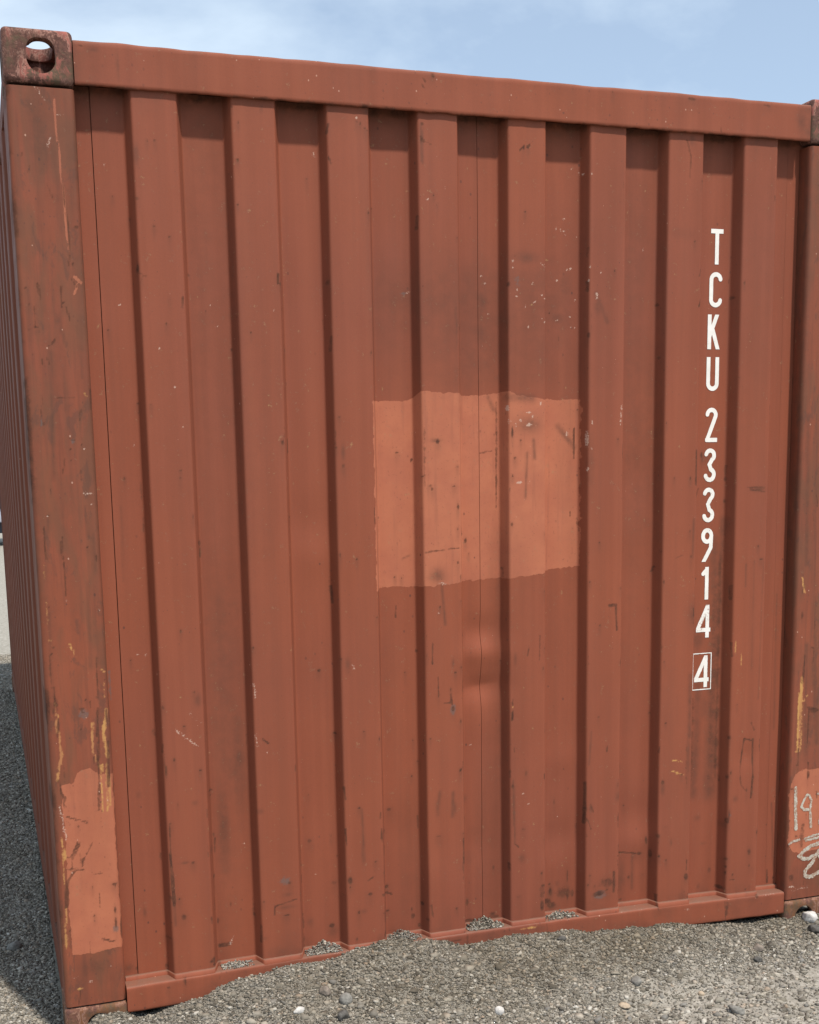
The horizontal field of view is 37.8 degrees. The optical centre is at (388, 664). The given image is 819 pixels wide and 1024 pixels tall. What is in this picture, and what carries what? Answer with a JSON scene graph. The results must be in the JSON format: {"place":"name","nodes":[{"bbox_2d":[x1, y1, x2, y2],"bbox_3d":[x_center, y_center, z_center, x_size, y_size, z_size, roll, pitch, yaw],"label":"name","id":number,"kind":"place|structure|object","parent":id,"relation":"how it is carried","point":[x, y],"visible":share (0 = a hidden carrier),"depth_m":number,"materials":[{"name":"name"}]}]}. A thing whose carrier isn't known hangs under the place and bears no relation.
{"place":"outdoors","nodes":[
{"label":"outdoors","id":0,"kind":"place"},
{"bbox_2d":[0,533,818,1023],"bbox_3d":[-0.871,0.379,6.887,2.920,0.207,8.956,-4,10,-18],"label":"gravel","id":1,"kind":"structure","parent":0,"point":[30,874],"depth_m":3.49,"materials":[{"name":"grey gravel"}]},
{"bbox_2d":[0,509,1,532],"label":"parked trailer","id":2,"kind":"object","parent":1,"relation":"on","point":[0,523],"depth_m":28.35,"materials":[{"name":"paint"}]},
{"bbox_2d":[6,940,21,951],"bbox_3d":[-1.224,0.922,3.913,0.044,0.032,0.052,7,12,40],"label":"rock","id":3,"kind":"object","parent":1,"relation":"on","point":[14,945],"visible":1,"depth_m":3.90,"materials":[{"name":"grey stone"}]},
{"bbox_2d":[293,1006,304,1013],"bbox_3d":[-0.242,0.936,3.235,0.034,0.022,0.017,-8,11,-37],"label":"rock","id":4,"kind":"object","parent":1,"relation":"on","point":[299,1009],"visible":1,"depth_m":3.23,"materials":[{"name":"white stone"}]},
{"bbox_2d":[319,986,330,995],"bbox_3d":[-0.175,0.905,3.315,0.037,0.030,0.029,6,11,36],"label":"rock","id":5,"kind":"object","parent":1,"relation":"on","point":[324,990],"visible":1,"depth_m":3.31,"materials":[{"name":"stone"}]},
{"bbox_2d":[337,1010,349,1020],"bbox_3d":[-0.120,0.947,3.225,0.037,0.030,0.024,-8,11,-35],"label":"rock","id":6,"kind":"object","parent":1,"relation":"on","point":[342,1015],"visible":1,"depth_m":3.22,"materials":[{"name":"grey stone"}]},
{"bbox_2d":[339,992,352,1005],"bbox_3d":[-0.116,0.922,3.289,0.037,0.037,0.039,1,9,12],"label":"rock","id":7,"kind":"object","parent":1,"relation":"on","point":[346,998],"visible":1,"depth_m":3.27,"materials":[{"name":"grey stone"}]},
{"bbox_2d":[0,26,818,1023],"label":"shipping container","id":8,"kind":"object","parent":1,"relation":"on","point":[410,498],"visible":0.99,"depth_m":3.35,"materials":[{"name":"metal"}]},
{"bbox_2d":[220,959,254,969],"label":"ledge gravel","id":9,"kind":"structure","parent":8,"relation":"on","point":[238,963],"depth_m":3.38,"materials":[{"name":"grey gravel"}]},
{"bbox_2d":[305,939,342,955],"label":"ledge gravel","id":10,"kind":"structure","parent":8,"relation":"on","point":[332,949],"depth_m":3.46,"materials":[{"name":"grey gravel"}]},
{"bbox_2d":[387,929,421,939],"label":"ledge gravel","id":11,"kind":"structure","parent":8,"relation":"on","point":[405,935],"depth_m":3.53,"materials":[{"name":"grey gravel"}]},
{"bbox_2d":[466,915,503,930],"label":"ledge gravel","id":12,"kind":"structure","parent":8,"relation":"on","point":[484,924],"depth_m":3.60,"materials":[{"name":"grey gravel"}]},
{"bbox_2d":[545,909,578,920],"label":"ledge gravel","id":13,"kind":"structure","parent":8,"relation":"on","point":[557,914],"depth_m":3.68,"materials":[{"name":"grey gravel"}]},
{"bbox_2d":[494,1006,503,1014],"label":"rock","id":14,"kind":"object","parent":1,"relation":"on","point":[498,1010],"visible":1,"depth_m":3.29,"materials":[{"name":"white stone"}]},
{"bbox_2d":[557,936,566,940],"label":"rock","id":15,"kind":"object","parent":1,"relation":"on","point":[563,938],"visible":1,"depth_m":3.62,"materials":[{"name":"grey stone"}]},
{"bbox_2d":[618,1002,630,1008],"bbox_3d":[0.668,0.964,3.381,0.038,0.014,0.024,6,12,39],"label":"rock","id":16,"kind":"object","parent":1,"relation":"on","point":[624,1005],"visible":1,"depth_m":3.38,"materials":[{"name":"beige stone"}]},
{"bbox_2d":[631,976,641,985],"bbox_3d":[0.721,0.923,3.482,0.028,0.028,0.039,-3,9,-13],"label":"rock","id":17,"kind":"object","parent":1,"relation":"on","point":[636,980],"visible":1,"depth_m":3.47,"materials":[{"name":"grey stone"}]},
{"bbox_2d":[728,1004,744,1014],"bbox_3d":[0.976,0.970,3.355,0.050,0.029,0.036,7,12,42],"label":"rock","id":18,"kind":"object","parent":1,"relation":"on","point":[737,1009],"visible":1,"depth_m":3.34,"materials":[{"name":"grey stone"}]},
{"bbox_2d":[752,956,761,962],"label":"rock","id":19,"kind":"object","parent":1,"relation":"on","point":[758,959],"visible":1,"depth_m":3.68,"materials":[{"name":"grey stone"}]},
{"bbox_2d":[753,944,763,951],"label":"rock","id":20,"kind":"object","parent":1,"relation":"on","point":[758,947],"visible":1,"depth_m":3.74,"materials":[{"name":"grey stone"}]},
{"bbox_2d":[802,911,817,922],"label":"rock","id":21,"kind":"object","parent":1,"relation":"on","point":[810,916],"visible":1,"depth_m":3.90,"materials":[{"name":"white stone"}]},
{"bbox_2d":[808,924,818,933],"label":"rock","id":22,"kind":"object","parent":1,"relation":"on","point":[813,928],"visible":1,"depth_m":3.84,"materials":[{"name":"grey stone"}]},
{"bbox_2d":[0,0,818,103],"label":"sky","id":23,"kind":"structure","parent":0,"point":[757,50],"materials":[{"name":"blue"}]}
]}

